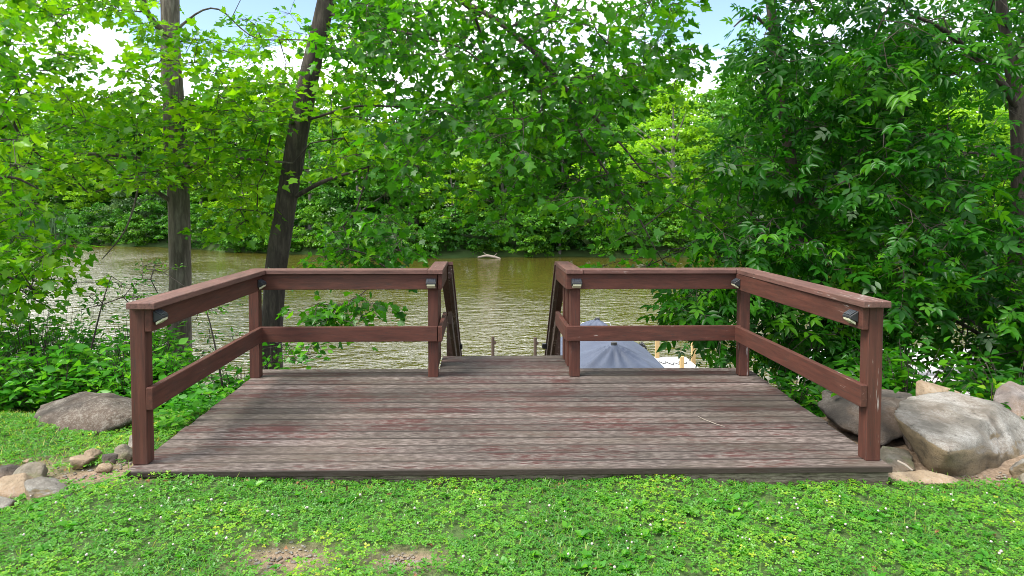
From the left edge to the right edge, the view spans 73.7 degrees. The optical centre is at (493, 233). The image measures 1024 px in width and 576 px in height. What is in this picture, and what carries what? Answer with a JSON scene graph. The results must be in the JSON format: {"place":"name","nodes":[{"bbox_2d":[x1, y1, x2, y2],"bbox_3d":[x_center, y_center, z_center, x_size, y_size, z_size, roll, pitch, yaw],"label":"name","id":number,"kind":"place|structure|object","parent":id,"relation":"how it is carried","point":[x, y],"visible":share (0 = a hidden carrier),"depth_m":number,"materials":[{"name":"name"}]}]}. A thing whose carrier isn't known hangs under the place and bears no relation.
{"place":"outdoors","nodes":[
{"label":"outdoors","id":0,"kind":"place"},
{"bbox_2d":[0,242,1006,400],"bbox_3d":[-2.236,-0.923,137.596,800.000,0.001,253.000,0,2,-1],"label":"lake water","id":1,"kind":"structure","parent":0,"point":[504,301],"depth_m":32.01,"materials":[{"name":"liquid"}]},
{"bbox_2d":[478,252,500,258],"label":"driftwood","id":2,"kind":"object","parent":1,"relation":"on","point":[488,255],"visible":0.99,"depth_m":60.36,"materials":[{"name":"white wood"}]},
{"bbox_2d":[560,317,663,367],"bbox_3d":[2.839,3.298,17.539,2.848,1.901,6.200,0,2,-1],"label":"covered boat","id":3,"kind":"object","parent":1,"relation":"on","point":[613,354],"visible":0.34,"depth_m":15.39,"materials":[{"name":"fabric"}]},
{"bbox_2d":[654,341,697,367],"bbox_3d":[4.809,4.078,16.076,1.404,2.460,5.545,0,2,-1],"label":"boat dock","id":4,"kind":"object","parent":1,"relation":"on","point":[674,362],"visible":0.2,"depth_m":18.27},
{"bbox_2d":[798,347,973,377],"bbox_3d":[10.358,3.524,17.779,4.400,1.030,1.620,0,2,-1],"label":"white skiff","id":5,"kind":"object","parent":1,"relation":"on","point":[932,368],"visible":0.03,"depth_m":17.06,"materials":[{"name":"white"}]},
{"bbox_2d":[906,376,969,394],"bbox_3d":[10.415,4.229,15.546,5.035,2.200,2.280,0,2,-1],"label":"grey platform dock","id":6,"kind":"object","parent":1,"relation":"in","point":[935,379],"depth_m":16.17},
{"bbox_2d":[0,0,1020,170],"label":"sky","id":7,"kind":"structure","parent":0,"point":[713,31],"materials":[{"name":"white"}]},
{"bbox_2d":[0,183,1023,575],"bbox_3d":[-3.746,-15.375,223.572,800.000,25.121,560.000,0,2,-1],"label":"ground","id":8,"kind":"structure","parent":0,"point":[456,531],"depth_m":3.50,"materials":[{"name":"green plant"}]},
{"bbox_2d":[0,323,11,355],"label":"leafy shrub","id":9,"kind":"object","parent":8,"relation":"on","point":[0,337],"visible":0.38,"depth_m":7.54,"materials":[{"name":"green plant"}]},
{"bbox_2d":[0,496,16,509],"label":"rock","id":10,"kind":"object","parent":8,"relation":"on","point":[5,502],"visible":0.61,"depth_m":3.65,"materials":[{"name":"white stone"}]},
{"bbox_2d":[0,464,19,477],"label":"rock","id":11,"kind":"object","parent":8,"relation":"on","point":[5,470],"visible":0.54,"depth_m":4.12,"materials":[{"name":"grey stone"}]},
{"bbox_2d":[0,473,32,499],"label":"rock","id":12,"kind":"object","parent":8,"relation":"on","point":[12,485],"visible":0.52,"depth_m":3.82,"materials":[{"name":"beige stone"}]},
{"bbox_2d":[0,342,32,406],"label":"leafy shrub","id":13,"kind":"object","parent":8,"relation":"on","point":[4,371],"visible":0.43,"depth_m":6.22,"materials":[{"name":"green plant"}]},
{"bbox_2d":[0,314,36,365],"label":"leafy shrub","id":14,"kind":"object","parent":8,"relation":"on","point":[12,337],"visible":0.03,"depth_m":8.49,"materials":[{"name":"green plant"}]},
{"bbox_2d":[22,458,33,463],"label":"rock","id":15,"kind":"object","parent":8,"relation":"on","point":[26,461],"visible":0.54,"depth_m":4.34,"materials":[{"name":"beige stone"}]},
{"bbox_2d":[12,462,47,477],"bbox_3d":[-2.768,1.443,4.085,0.212,0.146,0.201,0,2,-1],"label":"rock","id":16,"kind":"object","parent":8,"relation":"on","point":[35,469],"visible":0.42,"depth_m":4.06,"materials":[{"name":"beige stone"}]},
{"bbox_2d":[4,208,77,243],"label":"shrub","id":17,"kind":"object","parent":8,"relation":"on","point":[53,227],"visible":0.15,"depth_m":84.73,"materials":[{"name":"green plant"}]},
{"bbox_2d":[24,476,71,503],"bbox_3d":[-2.454,1.429,3.778,0.303,0.143,0.184,0,2,-1],"label":"rock","id":18,"kind":"object","parent":8,"relation":"on","point":[38,487],"visible":0.71,"depth_m":3.73,"materials":[{"name":"beige stone"}]},
{"bbox_2d":[0,295,103,410],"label":"leafy shrub","id":19,"kind":"object","parent":8,"relation":"on","point":[25,341],"visible":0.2,"depth_m":7.17,"materials":[{"name":"green plant"}]},
{"bbox_2d":[17,138,92,209],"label":"broadleaf tree","id":20,"kind":"object","parent":8,"relation":"on","point":[55,200],"visible":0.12,"depth_m":96.20,"materials":[{"name":"green plant"}]},
{"bbox_2d":[0,0,116,342],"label":"maple tree","id":21,"kind":"object","parent":8,"relation":"on","point":[50,261],"visible":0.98,"depth_m":6.81,"materials":[{"name":"green plant"}]},
{"bbox_2d":[0,338,119,412],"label":"leafy shrub","id":22,"kind":"object","parent":8,"relation":"on","point":[37,372],"visible":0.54,"depth_m":6.15,"materials":[{"name":"green plant"}]},
{"bbox_2d":[9,300,128,365],"bbox_3d":[-5.380,1.613,8.445,1.520,1.820,1.632,0,2,-1],"label":"leafy shrub","id":23,"kind":"object","parent":8,"relation":"on","point":[81,326],"visible":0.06,"depth_m":8.53,"materials":[{"name":"green plant"}]},
{"bbox_2d":[0,380,164,412],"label":"bank cover","id":24,"kind":"object","parent":8,"relation":"on","point":[17,390],"visible":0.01,"depth_m":5.89,"materials":[{"name":"green plant"}]},
{"bbox_2d":[34,391,131,434],"bbox_3d":[-3.245,1.447,5.456,0.714,0.404,1.346,-1,3,-29],"label":"boulder","id":25,"kind":"object","parent":8,"relation":"on","point":[94,412],"visible":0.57,"depth_m":5.08,"materials":[{"name":"grey stone"}]},
{"bbox_2d":[69,454,96,469],"bbox_3d":[-2.567,1.425,4.265,0.157,0.088,0.131,0,2,-1],"label":"rock","id":26,"kind":"object","parent":8,"relation":"on","point":[79,461],"visible":0.93,"depth_m":4.21,"materials":[{"name":"beige stone"}]},
{"bbox_2d":[84,448,102,464],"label":"rock","id":27,"kind":"object","parent":8,"relation":"on","point":[93,452],"visible":0.45,"depth_m":4.34,"materials":[{"name":"beige stone"}]},
{"bbox_2d":[57,144,139,226],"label":"broadleaf tree","id":28,"kind":"object","parent":8,"relation":"on","point":[82,199],"visible":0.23,"depth_m":92.11,"materials":[{"name":"green plant"}]},
{"bbox_2d":[96,463,112,472],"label":"rock","id":29,"kind":"object","parent":8,"relation":"on","point":[104,467],"visible":0.98,"depth_m":4.12,"materials":[{"name":"beige stone"}]},
{"bbox_2d":[58,276,158,382],"bbox_3d":[-3.681,1.235,6.668,1.002,1.664,0.839,0,2,-1],"label":"sapling","id":30,"kind":"object","parent":8,"relation":"on","point":[102,305],"visible":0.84,"depth_m":6.61,"materials":[{"name":"green plant"}]},
{"bbox_2d":[101,453,117,463],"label":"rock","id":31,"kind":"object","parent":8,"relation":"on","point":[110,457],"visible":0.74,"depth_m":4.26,"materials":[{"name":"grey stone"}]},
{"bbox_2d":[56,335,189,398],"bbox_3d":[-3.331,1.367,6.339,1.176,0.879,1.237,0,2,-1],"label":"leafy shrub","id":32,"kind":"object","parent":8,"relation":"on","point":[122,371],"visible":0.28,"depth_m":6.15,"materials":[{"name":"green plant"}]},
{"bbox_2d":[114,444,132,463],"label":"rock","id":33,"kind":"object","parent":8,"relation":"on","point":[123,451],"visible":0.83,"depth_m":4.29,"materials":[{"name":"grey stone"}]},
{"bbox_2d":[128,435,131,447],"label":"rock","id":34,"kind":"object","parent":8,"relation":"on","point":[130,442],"visible":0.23,"depth_m":4.47,"materials":[{"name":"grey stone"}]},
{"bbox_2d":[101,164,166,223],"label":"broadleaf tree","id":35,"kind":"object","parent":8,"relation":"on","point":[121,202],"visible":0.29,"depth_m":80.28,"materials":[{"name":"green plant"}]},
{"bbox_2d":[79,315,197,369],"bbox_3d":[-3.844,1.517,7.306,1.340,1.323,1.276,2,3,45],"label":"leafy shrub","id":36,"kind":"object","parent":8,"relation":"on","point":[169,336],"visible":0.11,"depth_m":7.37,"materials":[{"name":"green plant"}]},
{"bbox_2d":[99,328,207,367],"bbox_3d":[-4.247,1.818,8.530,1.323,1.510,1.302,0,2,-1],"label":"leafy shrub","id":37,"kind":"object","parent":8,"relation":"on","point":[178,348],"visible":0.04,"depth_m":8.59,"materials":[{"name":"green plant"}]},
{"bbox_2d":[109,338,220,410],"bbox_3d":[-3.025,1.377,6.269,0.926,0.798,0.885,0,2,-1],"label":"leafy shrub","id":38,"kind":"object","parent":8,"relation":"on","point":[170,364],"visible":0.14,"depth_m":6.28,"materials":[{"name":"green plant"}]},
{"bbox_2d":[122,379,242,431],"bbox_3d":[-2.787,1.863,6.713,1.297,1.634,3.861,0,2,-1],"label":"ground cover","id":39,"kind":"object","parent":8,"relation":"on","point":[199,402],"visible":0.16,"depth_m":5.17,"materials":[{"name":"green plant"}]},
{"bbox_2d":[125,258,246,393],"bbox_3d":[-3.152,1.240,7.005,1.220,1.960,0.757,0,2,-1],"label":"sapling","id":40,"kind":"object","parent":8,"relation":"on","point":[221,309],"visible":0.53,"depth_m":7.04,"materials":[{"name":"green plant"}]},
{"bbox_2d":[147,129,225,228],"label":"broadleaf tree","id":41,"kind":"object","parent":8,"relation":"on","point":[195,193],"visible":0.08,"depth_m":80.74,"materials":[{"name":"green plant"}]},
{"bbox_2d":[0,0,399,362],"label":"maple tree","id":42,"kind":"object","parent":8,"relation":"on","point":[176,151],"visible":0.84,"depth_m":8.85,"materials":[{"name":"green plant"}]},
{"bbox_2d":[199,161,275,228],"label":"broadleaf tree","id":43,"kind":"object","parent":8,"relation":"on","point":[241,195],"visible":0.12,"depth_m":71.52,"materials":[{"name":"green plant"}]},
{"bbox_2d":[201,352,289,401],"bbox_3d":[-2.743,1.724,7.314,1.015,0.910,0.959,0,2,-1],"label":"leafy shrub","id":44,"kind":"object","parent":8,"relation":"on","point":[225,382],"visible":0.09,"depth_m":7.32,"materials":[{"name":"green plant"}]},
{"bbox_2d":[249,342,336,371],"bbox_3d":[-2.190,1.720,7.406,0.866,1.224,1.095,-1,2,-21],"label":"sapling","id":45,"kind":"object","parent":8,"relation":"on","point":[302,356],"visible":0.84,"depth_m":7.33,"materials":[{"name":"green plant"}]},
{"bbox_2d":[254,131,350,237],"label":"broadleaf tree","id":46,"kind":"object","parent":8,"relation":"on","point":[303,202],"visible":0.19,"depth_m":68.81,"materials":[{"name":"green plant"}]},
{"bbox_2d":[309,140,400,236],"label":"broadleaf tree","id":47,"kind":"object","parent":8,"relation":"on","point":[341,199],"visible":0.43,"depth_m":63.80,"materials":[{"name":"green plant"}]},
{"bbox_2d":[365,126,456,232],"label":"broadleaf tree","id":48,"kind":"object","parent":8,"relation":"on","point":[418,212],"visible":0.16,"depth_m":64.09,"materials":[{"name":"green plant"}]},
{"bbox_2d":[409,153,491,241],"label":"broadleaf tree","id":49,"kind":"object","parent":8,"relation":"on","point":[450,177],"visible":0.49,"depth_m":62.70,"materials":[{"name":"green plant"}]},
{"bbox_2d":[465,141,539,222],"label":"broadleaf tree","id":50,"kind":"object","parent":8,"relation":"on","point":[480,157],"visible":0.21,"depth_m":65.36,"materials":[{"name":"green plant"}]},
{"bbox_2d":[443,262,562,355],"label":"timber staircase","id":51,"kind":"structure","parent":8,"relation":"on","point":[551,346],"depth_m":7.98,"materials":[{"name":"brown wood"}]},
{"bbox_2d":[0,194,1007,257],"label":"bank undergrowth","id":52,"kind":"object","parent":8,"relation":"on","point":[153,228],"visible":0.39,"depth_m":63.11,"materials":[{"name":"green plant"}]},
{"bbox_2d":[0,457,1012,575],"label":"leaf litter","id":53,"kind":"object","parent":8,"relation":"on","point":[430,544],"visible":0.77,"depth_m":3.92,"materials":[{"name":"plant"}]},
{"bbox_2d":[124,261,892,486],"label":"wooden deck","id":54,"kind":"structure","parent":8,"relation":"on","point":[564,415],"depth_m":4.90,"materials":[{"name":"brown wood"}]},
{"bbox_2d":[0,406,1023,575],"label":"clover lawn","id":55,"kind":"structure","parent":8,"relation":"on","point":[987,508],"depth_m":3.47,"materials":[{"name":"green plant"}]},
{"bbox_2d":[22,476,1014,571],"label":"clover flowers","id":56,"kind":"object","parent":55,"relation":"on","point":[463,556],"visible":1,"depth_m":3.42,"materials":[{"name":"white plant"}]},
{"bbox_2d":[0,26,1023,230],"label":"wood","id":57,"kind":"object","parent":8,"relation":"on","point":[714,104],"visible":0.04,"depth_m":78.88,"materials":[{"name":"green plant"}]},
{"bbox_2d":[491,337,538,355],"bbox_3d":[0.616,4.205,15.831,1.650,2.426,6.493,0,2,-1],"label":"lakeside dock","id":58,"kind":"object","parent":8,"relation":"on","point":[493,342],"visible":0.06,"depth_m":18.96,"materials":[{"name":"brown wood"}]},
{"bbox_2d":[27,420,1023,575],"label":"lawn weeds","id":59,"kind":"object","parent":8,"relation":"on","point":[504,559],"visible":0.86,"depth_m":3.40,"materials":[{"name":"green plant"}]},
{"bbox_2d":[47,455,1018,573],"bbox_3d":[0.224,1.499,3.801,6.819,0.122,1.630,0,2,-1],"label":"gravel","id":60,"kind":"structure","parent":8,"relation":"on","point":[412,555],"depth_m":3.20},
{"bbox_2d":[262,0,807,368],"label":"maple tree","id":61,"kind":"object","parent":8,"relation":"on","point":[580,115],"visible":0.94,"depth_m":7.82,"materials":[{"name":"green plant"}]},
{"bbox_2d":[524,194,597,253],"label":"broadleaf tree","id":62,"kind":"object","parent":8,"relation":"on","point":[564,238],"visible":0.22,"depth_m":61.83,"materials":[{"name":"green plant"}]},
{"bbox_2d":[568,142,641,244],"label":"broadleaf tree","id":63,"kind":"object","parent":8,"relation":"on","point":[628,167],"visible":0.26,"depth_m":61.74,"materials":[{"name":"green plant"}]},
{"bbox_2d":[621,82,733,238],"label":"broadleaf tree","id":64,"kind":"object","parent":8,"relation":"on","point":[690,132],"visible":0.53,"depth_m":63.70,"materials":[{"name":"green plant"}]},
{"bbox_2d":[675,121,762,230],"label":"broadleaf tree","id":65,"kind":"object","parent":8,"relation":"on","point":[707,125],"visible":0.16,"depth_m":65.15,"materials":[{"name":"green plant"}]},
{"bbox_2d":[733,109,834,227],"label":"broadleaf tree","id":66,"kind":"object","parent":8,"relation":"on","point":[764,143],"depth_m":66.24,"materials":[{"name":"green plant"}]},
{"bbox_2d":[767,370,821,412],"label":"leafy shrub","id":67,"kind":"object","parent":8,"relation":"on","point":[802,399],"visible":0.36,"depth_m":6.43,"materials":[{"name":"green plant"}]},
{"bbox_2d":[636,0,957,416],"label":"ash tree","id":68,"kind":"object","parent":8,"relation":"on","point":[821,133],"visible":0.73,"depth_m":7.53,"materials":[{"name":"green plant"}]},
{"bbox_2d":[782,104,862,226],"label":"broadleaf tree","id":69,"kind":"object","parent":8,"relation":"on","point":[811,153],"visible":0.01,"depth_m":64.46,"materials":[{"name":"green plant"}]},
{"bbox_2d":[817,389,911,444],"bbox_3d":[2.888,1.442,5.287,0.620,0.414,1.160,2,3,35],"label":"boulder","id":70,"kind":"object","parent":8,"relation":"on","point":[840,413],"visible":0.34,"depth_m":5.00,"materials":[{"name":"grey stone"}]},
{"bbox_2d":[880,446,914,471],"bbox_3d":[2.650,1.542,4.510,0.216,0.234,0.608,1,3,25],"label":"boulder","id":71,"kind":"object","parent":8,"relation":"on","point":[891,456],"visible":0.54,"depth_m":4.42,"materials":[{"name":"grey stone"}]},
{"bbox_2d":[786,382,1011,416],"bbox_3d":[5.308,1.617,6.217,5.613,1.014,2.182,0,2,-1],"label":"bank cover","id":72,"kind":"object","parent":8,"relation":"on","point":[815,391],"visible":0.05,"depth_m":5.66,"materials":[{"name":"green plant"}]},
{"bbox_2d":[897,460,912,470],"bbox_3d":[2.488,1.401,4.123,0.016,0.040,0.094,-1,3,-28],"label":"stick","id":73,"kind":"object","parent":8,"relation":"on","point":[904,464],"visible":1,"depth_m":4.12,"materials":[{"name":"brown wood"}]},
{"bbox_2d":[900,433,913,451],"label":"rock","id":74,"kind":"object","parent":8,"relation":"on","point":[905,441],"visible":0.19,"depth_m":4.74,"materials":[{"name":"stone"}]},
{"bbox_2d":[833,332,984,397],"bbox_3d":[3.693,1.289,6.139,1.145,0.888,1.076,1,3,28],"label":"leafy shrub","id":75,"kind":"object","parent":8,"relation":"on","point":[901,379],"visible":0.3,"depth_m":5.99,"materials":[{"name":"green plant"}]},
{"bbox_2d":[871,98,967,220],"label":"broadleaf tree","id":76,"kind":"object","parent":8,"relation":"on","point":[925,100],"visible":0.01,"depth_m":64.80,"materials":[{"name":"green plant"}]},
{"bbox_2d":[821,0,1023,394],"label":"ash tree","id":77,"kind":"object","parent":8,"relation":"on","point":[957,242],"visible":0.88,"depth_m":7.00,"materials":[{"name":"green plant"}]},
{"bbox_2d":[888,469,963,488],"bbox_3d":[2.627,1.511,4.163,0.463,0.119,0.196,0,2,-1],"label":"boulder","id":78,"kind":"object","parent":8,"relation":"on","point":[927,477],"visible":0.69,"depth_m":4.13,"materials":[{"name":"beige stone"}]},
{"bbox_2d":[916,380,959,395],"bbox_3d":[3.685,1.364,5.597,0.345,0.368,0.760,2,3,36],"label":"boulder","id":79,"kind":"object","parent":8,"relation":"on","point":[923,387],"visible":0.39,"depth_m":5.44,"materials":[{"name":"beige stone"}]},
{"bbox_2d":[894,391,1023,476],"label":"boulder","id":80,"kind":"object","parent":8,"relation":"on","point":[950,433],"visible":0.84,"depth_m":4.56,"materials":[{"name":"grey stone"}]},
{"bbox_2d":[932,77,1009,211],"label":"broadleaf tree","id":81,"kind":"object","parent":8,"relation":"on","point":[981,124],"visible":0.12,"depth_m":65.35,"materials":[{"name":"green plant"}]},
{"bbox_2d":[942,349,1023,399],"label":"leafy shrub","id":82,"kind":"object","parent":8,"relation":"on","point":[994,374],"visible":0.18,"depth_m":6.08,"materials":[{"name":"green plant"}]},
{"bbox_2d":[976,378,1004,399],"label":"seedling","id":83,"kind":"object","parent":8,"relation":"on","point":[998,385],"visible":0.34,"depth_m":5.55,"materials":[{"name":"green plant"}]},
{"bbox_2d":[993,381,1023,417],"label":"boulder","id":84,"kind":"object","parent":8,"relation":"on","point":[1011,393],"visible":0.67,"depth_m":5.27,"materials":[{"name":"grey stone"}]},
{"bbox_2d":[1009,458,1023,478],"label":"rock","id":85,"kind":"object","parent":8,"relation":"on","point":[1016,469],"visible":0.83,"depth_m":4.25,"materials":[{"name":"beige stone"}]},
{"bbox_2d":[1016,473,1023,487],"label":"rock","id":86,"kind":"object","parent":8,"relation":"on","point":[1021,477],"visible":0.65,"depth_m":4.11,"materials":[{"name":"beige stone"}]}
]}

